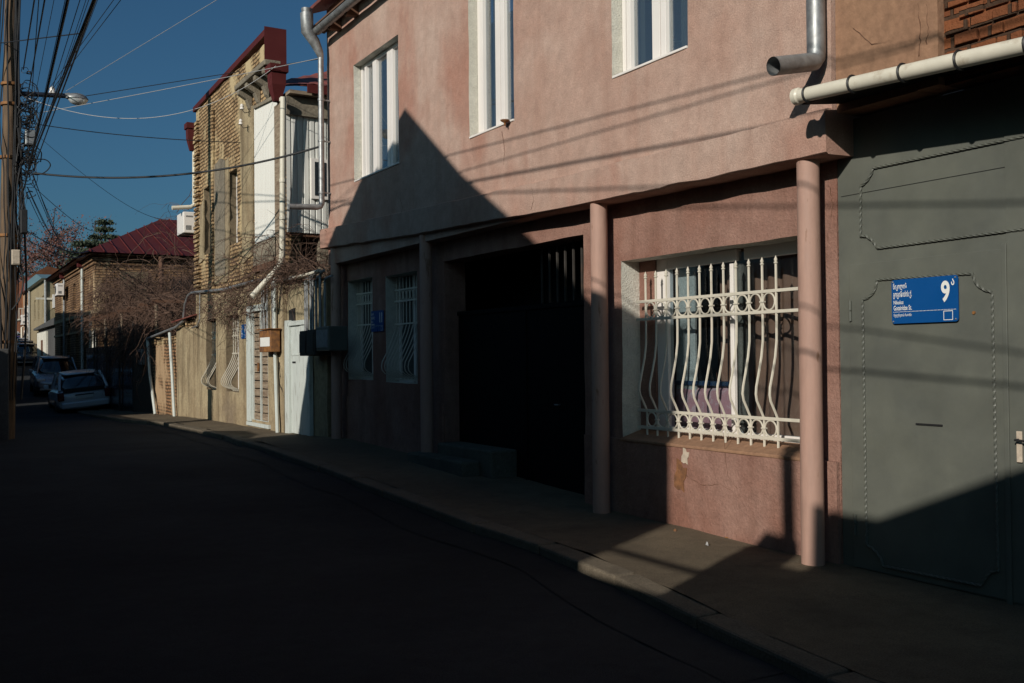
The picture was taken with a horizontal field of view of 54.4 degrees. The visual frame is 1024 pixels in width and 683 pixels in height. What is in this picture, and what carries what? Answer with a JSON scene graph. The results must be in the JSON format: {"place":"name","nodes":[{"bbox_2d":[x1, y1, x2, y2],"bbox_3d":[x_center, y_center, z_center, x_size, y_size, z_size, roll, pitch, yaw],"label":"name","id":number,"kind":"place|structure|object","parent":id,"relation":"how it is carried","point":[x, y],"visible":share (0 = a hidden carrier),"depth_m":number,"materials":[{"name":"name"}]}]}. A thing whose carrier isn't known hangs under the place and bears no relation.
{"place":"outdoors","nodes":[
{"label":"outdoors","id":0,"kind":"place"},
{"bbox_2d":[0,0,512,274],"label":"sky","id":1,"kind":"structure","parent":0,"point":[206,43],"materials":[{"name":"blue"}]},
{"bbox_2d":[0,363,804,682],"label":"road","id":2,"kind":"structure","parent":0,"point":[128,553],"depth_m":6.75,"materials":[{"name":"asphalt"}]},
{"bbox_2d":[0,0,21,439],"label":"utility pole","id":3,"kind":"object","parent":2,"relation":"on","point":[7,418],"visible":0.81,"depth_m":17.90,"materials":[{"name":"brown wood"}]},
{"bbox_2d":[0,0,3,348],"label":"overhead cable","id":4,"kind":"object","parent":3,"relation":"attached to","point":[0,53],"visible":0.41,"depth_m":17.98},
{"bbox_2d":[0,5,5,278],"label":"overhead cable","id":5,"kind":"object","parent":3,"relation":"attached to","point":[3,193],"visible":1,"depth_m":17.82,"materials":[{"name":"rubber"}]},
{"bbox_2d":[0,0,7,336],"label":"overhead cable","id":6,"kind":"object","parent":3,"relation":"attached to","point":[0,113],"visible":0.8,"depth_m":17.86,"materials":[{"name":"rubber"}]},
{"bbox_2d":[4,0,9,348],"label":"overhead cable","id":7,"kind":"object","parent":3,"relation":"attached to","point":[7,178],"visible":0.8,"depth_m":17.84,"materials":[{"name":"rubber"}]},
{"bbox_2d":[8,0,16,348],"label":"overhead cable","id":8,"kind":"object","parent":3,"relation":"attached to","point":[12,198],"visible":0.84,"depth_m":17.86,"materials":[{"name":"rubber"}]},
{"bbox_2d":[9,0,18,399],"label":"overhead cable","id":9,"kind":"object","parent":3,"relation":"attached to","point":[11,268],"visible":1,"depth_m":17.84,"materials":[{"name":"rubber"}]},
{"bbox_2d":[12,0,16,275],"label":"overhead cable","id":10,"kind":"object","parent":3,"relation":"attached to","point":[15,145],"visible":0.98,"depth_m":17.91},
{"bbox_2d":[11,249,19,265],"bbox_3d":[-8.925,-1.509,17.904,0.142,0.275,0.182,0,-1,-30],"label":"junction box","id":11,"kind":"object","parent":3,"relation":"attached to","point":[15,257],"visible":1,"depth_m":17.83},
{"bbox_2d":[11,266,23,309],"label":"overhead cable","id":12,"kind":"object","parent":11,"relation":"attached to","point":[21,289],"visible":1,"depth_m":17.91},
{"bbox_2d":[13,5,18,411],"bbox_3d":[-8.950,-2.327,17.985,0.133,8.057,0.212,0,-1,-30],"label":"overhead cable","id":13,"kind":"object","parent":3,"relation":"attached to","point":[14,214],"visible":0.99,"depth_m":17.90,"materials":[{"name":"rubber"}]},
{"bbox_2d":[12,0,20,399],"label":"overhead cable","id":14,"kind":"object","parent":3,"relation":"attached to","point":[18,245],"visible":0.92,"depth_m":17.94,"materials":[{"name":"rubber"}]},
{"bbox_2d":[14,22,20,279],"bbox_3d":[-8.941,-3.734,18.029,0.103,5.243,0.218,0,-1,-19],"label":"overhead cable","id":15,"kind":"object","parent":3,"relation":"attached to","point":[19,185],"visible":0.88,"depth_m":18.00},
{"bbox_2d":[14,124,26,271],"bbox_3d":[-8.906,-2.568,18.024,0.122,2.907,0.292,-1,-1,7],"label":"overhead cable","id":16,"kind":"object","parent":3,"relation":"attached to","point":[15,207],"visible":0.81,"depth_m":17.91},
{"bbox_2d":[17,0,26,399],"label":"overhead cable","id":17,"kind":"object","parent":3,"relation":"attached to","point":[25,250],"visible":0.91,"depth_m":18.06,"materials":[{"name":"rubber"}]},
{"bbox_2d":[20,209,27,234],"bbox_3d":[-8.819,-2.159,17.980,0.116,0.435,0.182,0,-1,-30],"label":"junction box","id":18,"kind":"object","parent":3,"relation":"attached to","point":[24,221],"visible":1,"depth_m":17.90,"materials":[{"name":"grey metal"}]},
{"bbox_2d":[13,67,41,262],"bbox_3d":[-8.771,-3.115,18.026,0.488,3.791,0.325,0,-1,-30],"label":"cable tangle","id":19,"kind":"object","parent":3,"relation":"hanging from","point":[25,104],"visible":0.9,"depth_m":17.99,"materials":[{"name":"rubber"}]},
{"bbox_2d":[25,129,35,145],"bbox_3d":[-8.740,-3.693,18.058,0.170,0.281,0.182,0,-1,-30],"label":"junction box","id":20,"kind":"object","parent":19,"relation":"attached to","point":[31,134],"visible":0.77,"depth_m":17.98,"materials":[{"name":"metal"}]},
{"bbox_2d":[34,0,95,150],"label":"overhead cable","id":21,"kind":"object","parent":20,"relation":"attached to","point":[77,44],"visible":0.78,"depth_m":13.33,"materials":[{"name":"rubber"}]},
{"bbox_2d":[23,0,69,190],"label":"overhead cable","id":22,"kind":"object","parent":19,"relation":"attached to","point":[56,48],"visible":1,"depth_m":9.20,"materials":[{"name":"rubber"}]},
{"bbox_2d":[36,0,96,159],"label":"overhead cable","id":23,"kind":"object","parent":19,"relation":"attached to","point":[68,75],"visible":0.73,"depth_m":14.36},
{"bbox_2d":[33,146,318,178],"bbox_3d":[-5.821,-2.958,16.875,6.164,0.318,0.099,-1,-1,23],"label":"overhead cable","id":24,"kind":"object","parent":19,"relation":"attached to","point":[225,168],"visible":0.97,"depth_m":16.80,"materials":[{"name":"rubber"}]},
{"bbox_2d":[39,58,317,112],"bbox_3d":[-5.793,-4.311,16.986,6.232,0.192,0.193,-1,-1,25],"label":"overhead cable","id":25,"kind":"object","parent":19,"relation":"attached to","point":[188,84],"visible":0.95,"depth_m":16.92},
{"bbox_2d":[23,0,34,69],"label":"overhead cable","id":26,"kind":"object","parent":3,"relation":"attached to","point":[29,32],"visible":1,"depth_m":14.90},
{"bbox_2d":[26,0,45,101],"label":"overhead cable","id":27,"kind":"object","parent":3,"relation":"attached to","point":[36,45],"visible":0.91,"depth_m":12.14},
{"bbox_2d":[2,33,78,42],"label":"overhead cable","id":28,"kind":"object","parent":3,"relation":"attached to","point":[40,38],"visible":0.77,"depth_m":15.52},
{"bbox_2d":[20,86,87,104],"bbox_3d":[-8.426,-4.547,18.342,1.153,0.298,0.260,0,-1,-30],"label":"street lamp","id":29,"kind":"object","parent":3,"relation":"attached to","point":[77,99],"visible":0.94,"depth_m":18.41,"materials":[{"name":"metal"}]},
{"bbox_2d":[68,0,215,89],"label":"overhead cable","id":30,"kind":"object","parent":29,"relation":"attached to","point":[143,44],"visible":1,"depth_m":16.54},
{"bbox_2d":[28,66,275,118],"bbox_3d":[-6.484,-4.374,17.727,4.865,0.775,0.115,-1,-1,9],"label":"overhead cable","id":31,"kind":"object","parent":29,"relation":"attached to","point":[158,116],"visible":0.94,"depth_m":17.75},
{"bbox_2d":[86,59,317,95],"bbox_3d":[-5.967,-5.243,19.683,4.538,1.308,0.012,0,-1,-28],"label":"overhead cable","id":32,"kind":"object","parent":29,"relation":"attached to","point":[172,82],"visible":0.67,"depth_m":19.29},
{"bbox_2d":[34,0,92,148],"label":"overhead cable","id":33,"kind":"object","parent":3,"relation":"attached to","point":[67,64],"visible":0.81,"depth_m":13.19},
{"bbox_2d":[17,343,36,362],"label":"parked car","id":34,"kind":"object","parent":2,"relation":"on","point":[31,351],"visible":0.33,"depth_m":68.35,"materials":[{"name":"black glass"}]},
{"bbox_2d":[29,356,80,395],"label":"suv","id":35,"kind":"object","parent":2,"relation":"on","point":[47,368],"visible":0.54,"depth_m":43.85,"materials":[{"name":"silver metal"}]},
{"bbox_2d":[44,369,110,412],"bbox_3d":[-15.931,1.796,36.508,2.120,1.514,4.460,-7,3,-29],"label":"hatchback","id":36,"kind":"object","parent":2,"relation":"on","point":[71,392],"visible":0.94,"depth_m":34.79,"materials":[{"name":"white metal"}]},
{"bbox_2d":[115,423,785,682],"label":"gutter strip","id":37,"kind":"object","parent":2,"relation":"on","point":[614,607],"visible":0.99,"depth_m":6.81,"materials":[{"name":"concrete"}]},
{"bbox_2d":[74,409,883,682],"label":"kerb","id":38,"kind":"structure","parent":2,"relation":"on","point":[805,666],"depth_m":6.85,"materials":[{"name":"concrete"}]},
{"bbox_2d":[31,363,884,682],"bbox_3d":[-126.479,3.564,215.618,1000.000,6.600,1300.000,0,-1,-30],"label":"ground","id":39,"kind":"structure","parent":0,"point":[607,561],"depth_m":8.05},
{"bbox_2d":[19,277,31,337],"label":"peach house","id":40,"kind":"structure","parent":39,"relation":"on","point":[23,326],"depth_m":86.93,"materials":[{"name":"paint"}]},
{"bbox_2d":[17,266,58,332],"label":"red brick building","id":41,"kind":"structure","parent":39,"relation":"on","point":[48,270],"depth_m":102.18,"materials":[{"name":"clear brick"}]},
{"bbox_2d":[27,274,54,344],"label":"cream house","id":42,"kind":"structure","parent":39,"relation":"on","point":[41,297],"depth_m":70.37,"materials":[{"name":"paint"}]},
{"bbox_2d":[33,317,54,358],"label":"lean to","id":43,"kind":"object","parent":39,"relation":"on","point":[45,339],"visible":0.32,"depth_m":60.07,"materials":[{"name":"grey paint"}]},
{"bbox_2d":[17,205,115,283],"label":"autumn tree","id":44,"kind":"object","parent":39,"relation":"on","point":[41,254],"visible":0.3,"depth_m":116.54,"materials":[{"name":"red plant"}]},
{"bbox_2d":[59,217,118,267],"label":"cedar tree","id":45,"kind":"object","parent":39,"relation":"on","point":[95,238],"visible":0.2,"depth_m":81.60,"materials":[{"name":"green plant"}]},
{"bbox_2d":[86,322,134,418],"bbox_3d":[-14.489,1.124,35.636,0.135,3.300,11.035,0,-1,-30],"label":"yard fence","id":46,"kind":"object","parent":39,"relation":"on","point":[126,403],"visible":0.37,"depth_m":33.64,"materials":[{"name":"metal"}]},
{"bbox_2d":[45,219,196,369],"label":"corner house","id":47,"kind":"structure","parent":39,"relation":"on","point":[123,247],"depth_m":43.67,"materials":[{"name":"beige brick"}]},
{"bbox_2d":[28,231,88,253],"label":"overhead cable","id":48,"kind":"object","parent":47,"relation":"attached to","point":[58,247],"visible":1,"depth_m":25.43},
{"bbox_2d":[55,283,65,296],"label":"air conditioner","id":49,"kind":"object","parent":47,"relation":"attached to","point":[59,289],"visible":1,"depth_m":48.56,"materials":[{"name":"white metal"}]},
{"bbox_2d":[84,300,195,345],"bbox_3d":[-11.932,0.745,34.769,3.800,3.580,14.070,0,-1,-30],"label":"pergola","id":50,"kind":"object","parent":39,"relation":"on","point":[140,304],"visible":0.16,"depth_m":31.38,"materials":[{"name":"brown wood"}]},
{"bbox_2d":[45,190,196,404],"bbox_3d":[-11.914,-1.399,34.661,6.526,7.533,19.135,0,-1,-30],"label":"bare vine","id":51,"kind":"object","parent":50,"relation":"on","point":[143,331],"visible":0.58,"depth_m":32.24,"materials":[{"name":"brown plant"}]},
{"bbox_2d":[134,338,153,420],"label":"board gate","id":52,"kind":"structure","parent":39,"relation":"on","point":[143,393],"depth_m":29.49,"materials":[{"name":"wood"}]},
{"bbox_2d":[151,314,196,424],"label":"wall","id":53,"kind":"structure","parent":39,"relation":"on","point":[184,354],"depth_m":24.97,"materials":[{"name":"beige paint"}]},
{"bbox_2d":[193,26,330,448],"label":"brick house","id":54,"kind":"structure","parent":39,"relation":"on","point":[230,202],"depth_m":19.11,"materials":[{"name":"brick"}]},
{"bbox_2d":[32,123,239,142],"bbox_3d":[-6.371,-4.003,19.357,5.404,0.209,0.024,0,-1,-27],"label":"overhead cable","id":55,"kind":"object","parent":54,"relation":"attached to","point":[139,136],"visible":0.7,"depth_m":18.96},
{"bbox_2d":[172,122,195,209],"bbox_3d":[-7.611,-4.066,23.193,0.618,2.048,0.300,0,-1,-30],"label":"rain pipe","id":56,"kind":"object","parent":54,"relation":"attached to","point":[189,128],"visible":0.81,"depth_m":23.18,"materials":[{"name":"metal"}]},
{"bbox_2d":[177,212,195,237],"bbox_3d":[-7.622,-2.749,23.470,0.422,0.523,0.708,0,-1,-30],"label":"air conditioner","id":57,"kind":"object","parent":54,"relation":"attached to","point":[185,223],"visible":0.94,"depth_m":23.17,"materials":[{"name":"metal"}]},
{"bbox_2d":[201,322,215,388],"bbox_3d":[-6.617,0.306,21.877,0.277,1.491,0.810,0,-1,-30],"label":"window grille","id":58,"kind":"object","parent":54,"relation":"attached to","point":[207,384],"depth_m":22.00,"materials":[{"name":"metal"}]},
{"bbox_2d":[221,318,238,390],"bbox_3d":[-5.720,0.265,20.347,0.277,1.511,0.907,0,-1,-30],"label":"window grille","id":59,"kind":"object","parent":54,"relation":"attached to","point":[232,388],"depth_m":20.48,"materials":[{"name":"metal"}]},
{"bbox_2d":[145,269,321,339],"bbox_3d":[-6.688,-0.682,21.914,0.066,1.036,14.515,0,-1,-30],"label":"conduit","id":60,"kind":"object","parent":54,"relation":"attached to","point":[184,311],"visible":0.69,"depth_m":23.46,"materials":[{"name":"metal"}]},
{"bbox_2d":[236,174,237,241],"bbox_3d":[-5.553,-2.742,20.439,0.050,1.500,0.610,0,-1,-30],"label":"window","id":61,"kind":"structure","parent":54,"relation":"in","point":[236,174],"depth_m":20.68,"materials":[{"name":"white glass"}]},
{"bbox_2d":[165,210,330,368],"bbox_3d":[-3.886,-0.884,19.035,4.383,2.958,8.192,0,-1,-30],"label":"bare vine","id":62,"kind":"object","parent":54,"relation":"attached to","point":[303,267],"visible":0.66,"depth_m":17.63,"materials":[{"name":"brown plant"}]},
{"bbox_2d":[246,283,270,428],"bbox_3d":[-4.756,0.256,18.762,0.120,2.700,1.468,0,-1,-30],"label":"slatted door","id":63,"kind":"structure","parent":54,"relation":"attached to","point":[252,376],"depth_m":19.01,"materials":[{"name":"paint"}]},
{"bbox_2d":[256,328,280,351],"bbox_3d":[-4.338,-0.018,17.751,0.220,0.414,0.756,0,-1,-30],"label":"meter box","id":64,"kind":"object","parent":54,"relation":"attached to","point":[269,339],"visible":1,"depth_m":17.49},
{"bbox_2d":[250,62,288,298],"bbox_3d":[-4.224,-2.793,17.307,0.691,4.114,0.539,0,-1,-30],"label":"rain pipe","id":65,"kind":"object","parent":54,"relation":"attached to","point":[276,77],"visible":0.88,"depth_m":17.24,"materials":[{"name":"metal"}]},
{"bbox_2d":[284,320,313,435],"bbox_3d":[-3.605,0.606,16.809,0.070,1.960,1.303,0,-1,-30],"label":"yard door","id":66,"kind":"structure","parent":54,"relation":"attached to","point":[299,417],"depth_m":16.89,"materials":[{"name":"paint"}]},
{"bbox_2d":[291,325,306,434],"bbox_3d":[-3.578,0.647,16.788,0.035,1.835,0.916,0,-1,-30],"label":"door leaf","id":67,"kind":"structure","parent":66,"relation":"in","point":[298,369],"depth_m":16.88,"materials":[{"name":"paint"}]},
{"bbox_2d":[299,331,323,355],"bbox_3d":[-3.190,0.030,15.841,0.312,0.398,0.343,0,-1,-30],"label":"meter box","id":68,"kind":"object","parent":54,"relation":"attached to","point":[302,343],"visible":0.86,"depth_m":15.72,"materials":[{"name":"metal"}]},
{"bbox_2d":[304,276,310,330],"bbox_3d":[-3.271,-0.611,15.991,0.044,0.880,0.337,0,-1,-30],"label":"conduit","id":69,"kind":"object","parent":68,"relation":"attached to","point":[305,282],"visible":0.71,"depth_m":16.10,"materials":[{"name":"metal"}]},
{"bbox_2d":[306,279,310,330],"bbox_3d":[-3.232,-0.593,15.923,0.044,0.847,0.297,0,-1,-30],"label":"conduit","id":70,"kind":"object","parent":68,"relation":"attached to","point":[307,309],"visible":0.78,"depth_m":16.01,"materials":[{"name":"metal"}]},
{"bbox_2d":[309,275,311,329],"bbox_3d":[-3.163,-0.630,15.806,0.044,0.925,0.256,0,-1,-30],"label":"conduit","id":71,"kind":"object","parent":68,"relation":"attached to","point":[310,310],"visible":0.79,"depth_m":15.88,"materials":[{"name":"metal"}]},
{"bbox_2d":[311,272,319,329],"bbox_3d":[-3.096,-0.638,15.692,0.044,0.941,0.289,0,-1,-30],"label":"conduit","id":72,"kind":"object","parent":68,"relation":"attached to","point":[313,276],"visible":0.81,"depth_m":15.78,"materials":[{"name":"metal"}]},
{"bbox_2d":[307,329,330,354],"bbox_3d":[-3.001,0.013,15.520,0.312,0.397,0.347,0,-1,-30],"label":"meter box","id":73,"kind":"object","parent":54,"relation":"attached to","point":[311,342],"visible":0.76,"depth_m":15.37,"materials":[{"name":"metal"}]},
{"bbox_2d":[315,275,318,328],"bbox_3d":[-3.035,-0.609,15.588,0.044,0.888,0.231,0,-1,-30],"label":"conduit","id":74,"kind":"object","parent":73,"relation":"attached to","point":[316,313],"visible":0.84,"depth_m":15.65,"materials":[{"name":"metal"}]},
{"bbox_2d":[319,269,324,326],"bbox_3d":[-2.946,-0.641,15.436,0.044,0.955,0.210,0,-1,-30],"label":"conduit","id":75,"kind":"object","parent":73,"relation":"attached to","point":[320,304],"visible":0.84,"depth_m":15.49,"materials":[{"name":"metal"}]},
{"bbox_2d":[310,158,327,199],"bbox_3d":[-3.425,-2.894,17.757,0.332,0.717,0.070,0,-1,-30],"label":"side window","id":76,"kind":"structure","parent":54,"relation":"in","point":[314,163],"depth_m":17.69,"materials":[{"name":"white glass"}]},
{"bbox_2d":[288,0,961,565],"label":"pink house","id":77,"kind":"structure","parent":39,"relation":"on","point":[628,146],"depth_m":9.27,"materials":[{"name":"paint"}]},
{"bbox_2d":[316,326,347,350],"bbox_3d":[-2.732,-0.042,15.060,0.312,0.366,0.556,0,-1,-30],"label":"meter box","id":78,"kind":"object","parent":77,"relation":"attached to","point":[331,338],"visible":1,"depth_m":14.84,"materials":[{"name":"grey paint"}]},
{"bbox_2d":[323,275,332,325],"bbox_3d":[-2.803,-0.587,15.193,0.044,0.848,0.342,0,-1,-30],"label":"conduit","id":79,"kind":"object","parent":78,"relation":"attached to","point":[324,286],"visible":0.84,"depth_m":15.30,"materials":[{"name":"metal"}]},
{"bbox_2d":[343,280,372,377],"bbox_3d":[-2.267,-0.185,14.965,0.257,1.461,0.940,0,-1,-30],"label":"window grille","id":80,"kind":"object","parent":77,"relation":"attached to","point":[364,374],"depth_m":15.07,"materials":[{"name":"metal"}]},
{"bbox_2d":[360,280,372,378],"bbox_3d":[-2.092,-0.181,15.068,0.040,1.510,0.980,0,-1,-30],"label":"window","id":81,"kind":"structure","parent":77,"relation":"in","point":[369,360],"depth_m":15.30,"materials":[{"name":"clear glass"}]},
{"bbox_2d":[371,310,383,331],"bbox_3d":[-1.944,-0.295,14.343,0.014,0.301,0.466,0,-1,-30],"label":"street sign","id":82,"kind":"object","parent":77,"relation":"attached to","point":[377,321],"visible":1,"depth_m":14.33,"materials":[{"name":"blue metal"}]},
{"bbox_2d":[381,274,417,380],"bbox_3d":[-1.506,-0.187,13.667,0.257,1.451,1.010,0,-1,-30],"label":"window grille","id":83,"kind":"object","parent":77,"relation":"attached to","point":[405,290],"depth_m":13.73,"materials":[{"name":"metal"}]},
{"bbox_2d":[399,274,417,382],"bbox_3d":[-1.330,-0.182,13.770,0.040,1.500,1.050,0,-1,-30],"label":"window","id":84,"kind":"structure","parent":77,"relation":"in","point":[413,364],"depth_m":13.99,"materials":[{"name":"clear glass"}]},
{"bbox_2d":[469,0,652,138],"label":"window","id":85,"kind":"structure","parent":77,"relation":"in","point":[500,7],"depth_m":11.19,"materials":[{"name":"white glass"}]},
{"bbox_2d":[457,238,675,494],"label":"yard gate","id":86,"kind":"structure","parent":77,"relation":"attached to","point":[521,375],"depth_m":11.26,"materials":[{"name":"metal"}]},
{"bbox_2d":[612,0,687,78],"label":"window","id":87,"kind":"structure","parent":77,"relation":"in","point":[661,9],"depth_m":8.73,"materials":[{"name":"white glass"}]},
{"bbox_2d":[671,39,680,51],"bbox_3d":[1.417,-2.581,8.923,0.220,0.198,0.256,0,-1,-30],"label":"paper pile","id":88,"kind":"object","parent":77,"relation":"in","point":[675,44],"visible":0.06,"depth_m":8.85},
{"bbox_2d":[676,386,731,430],"bbox_3d":[1.729,0.601,8.913,0.148,0.429,0.785,0,-1,-30],"label":"cushion","id":89,"kind":"object","parent":77,"relation":"on","point":[711,398],"visible":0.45,"depth_m":8.81,"materials":[{"name":"pink fabric"}]},
{"bbox_2d":[674,380,737,386],"bbox_3d":[1.722,0.374,8.923,0.140,0.041,0.753,0,-1,-30],"label":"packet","id":90,"kind":"object","parent":89,"relation":"on","point":[709,383],"visible":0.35,"depth_m":8.83},
{"bbox_2d":[636,255,799,447],"bbox_3d":[1.668,0.093,8.345,0.111,1.508,2.110,0,-1,-30],"label":"window grille","id":91,"kind":"object","parent":77,"relation":"attached to","point":[749,313],"depth_m":8.36,"materials":[{"name":"metal"}]},
{"bbox_2d":[657,240,799,442],"bbox_3d":[2.017,-0.089,8.849,0.805,2.400,3.580,0,-1,-30],"label":"window","id":92,"kind":"structure","parent":77,"relation":"in","point":[785,383],"depth_m":8.46,"materials":[{"name":"white glass"}]},
{"bbox_2d":[32,363,1023,682],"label":"pavement","id":93,"kind":"structure","parent":0,"point":[882,627],"depth_m":6.53,"materials":[{"name":"concrete"}]},
{"bbox_2d":[146,340,156,413],"bbox_3d":[-9.981,0.973,27.551,0.080,2.078,1.109,0,-1,-30],"label":"post","id":94,"kind":"object","parent":93,"relation":"on","point":[151,384],"visible":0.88,"depth_m":27.61,"materials":[{"name":"metal"}]},
{"bbox_2d":[168,332,175,415],"bbox_3d":[-8.612,0.840,25.218,0.076,2.160,0.599,0,-1,-30],"label":"post","id":95,"kind":"object","parent":93,"relation":"on","point":[172,374],"visible":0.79,"depth_m":25.18,"materials":[{"name":"metal"}]},
{"bbox_2d":[273,276,279,432],"bbox_3d":[-4.175,0.222,17.613,0.070,2.777,0.199,0,-1,-30],"label":"post","id":96,"kind":"object","parent":93,"relation":"on","point":[276,374],"visible":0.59,"depth_m":17.59,"materials":[{"name":"metal"}]},
{"bbox_2d":[408,441,516,478],"bbox_3d":[-0.629,1.514,11.941,0.595,0.538,1.736,0,-1,-30],"label":"entrance step","id":97,"kind":"object","parent":93,"relation":"on","point":[462,459],"visible":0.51,"depth_m":11.40,"materials":[{"name":"concrete"}]},
{"bbox_2d":[790,0,1023,116],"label":"garage house","id":98,"kind":"structure","parent":93,"relation":"on","point":[891,54],"depth_m":6.26,"materials":[{"name":"beige paint"}]},
{"bbox_2d":[837,74,1023,606],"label":"garage gate","id":99,"kind":"structure","parent":98,"relation":"attached to","point":[932,423],"depth_m":6.39,"materials":[{"name":"metal"}]},
{"bbox_2d":[891,275,958,323],"bbox_3d":[2.668,-0.268,6.452,0.014,0.292,0.499,0,-1,-30],"label":"street sign","id":100,"kind":"object","parent":99,"relation":"attached to","point":[925,299],"visible":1,"depth_m":6.44,"materials":[{"name":"blue metal"}]},
{"bbox_2d":[849,249,1006,599],"bbox_3d":[2.680,0.508,6.487,0.011,2.114,1.168,0,-1,-30],"label":"wicket door","id":101,"kind":"structure","parent":99,"relation":"in","point":[931,489],"depth_m":6.43,"materials":[{"name":"grey paint"}]},
{"bbox_3d":[-6.622,-1.860,3.628,5.348,8.960,12.609,0,-1,-30],"label":"gabled house","id":102,"kind":"object","parent":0,"visible":0},
{"bbox_2d":[25,0,38,178],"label":"overhead cable","id":103,"kind":"object","parent":102,"relation":"attached to","point":[32,81],"visible":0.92,"depth_m":11.64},
{"bbox_2d":[26,1,53,138],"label":"overhead cable","id":104,"kind":"object","parent":102,"relation":"attached to","point":[41,63],"visible":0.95,"depth_m":13.74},
{"bbox_2d":[28,1,64,165],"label":"overhead cable","id":105,"kind":"object","parent":102,"relation":"attached to","point":[48,74],"visible":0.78,"depth_m":12.00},
{"bbox_2d":[37,0,79,136],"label":"overhead cable","id":106,"kind":"object","parent":102,"relation":"attached to","point":[60,62],"visible":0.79,"depth_m":11.81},
{"bbox_2d":[34,0,85,155],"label":"overhead cable","id":107,"kind":"object","parent":102,"relation":"attached to","point":[62,71],"visible":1,"depth_m":12.90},
{"bbox_2d":[34,0,88,156],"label":"overhead cable","id":108,"kind":"object","parent":102,"relation":"attached to","point":[64,70],"visible":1,"depth_m":12.56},
{"bbox_2d":[36,0,97,160],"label":"overhead cable","id":109,"kind":"object","parent":102,"relation":"attached to","point":[68,76],"visible":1,"depth_m":13.81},
{"bbox_2d":[30,0,120,117],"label":"overhead cable","id":110,"kind":"object","parent":102,"relation":"attached to","point":[82,49],"visible":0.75,"depth_m":12.83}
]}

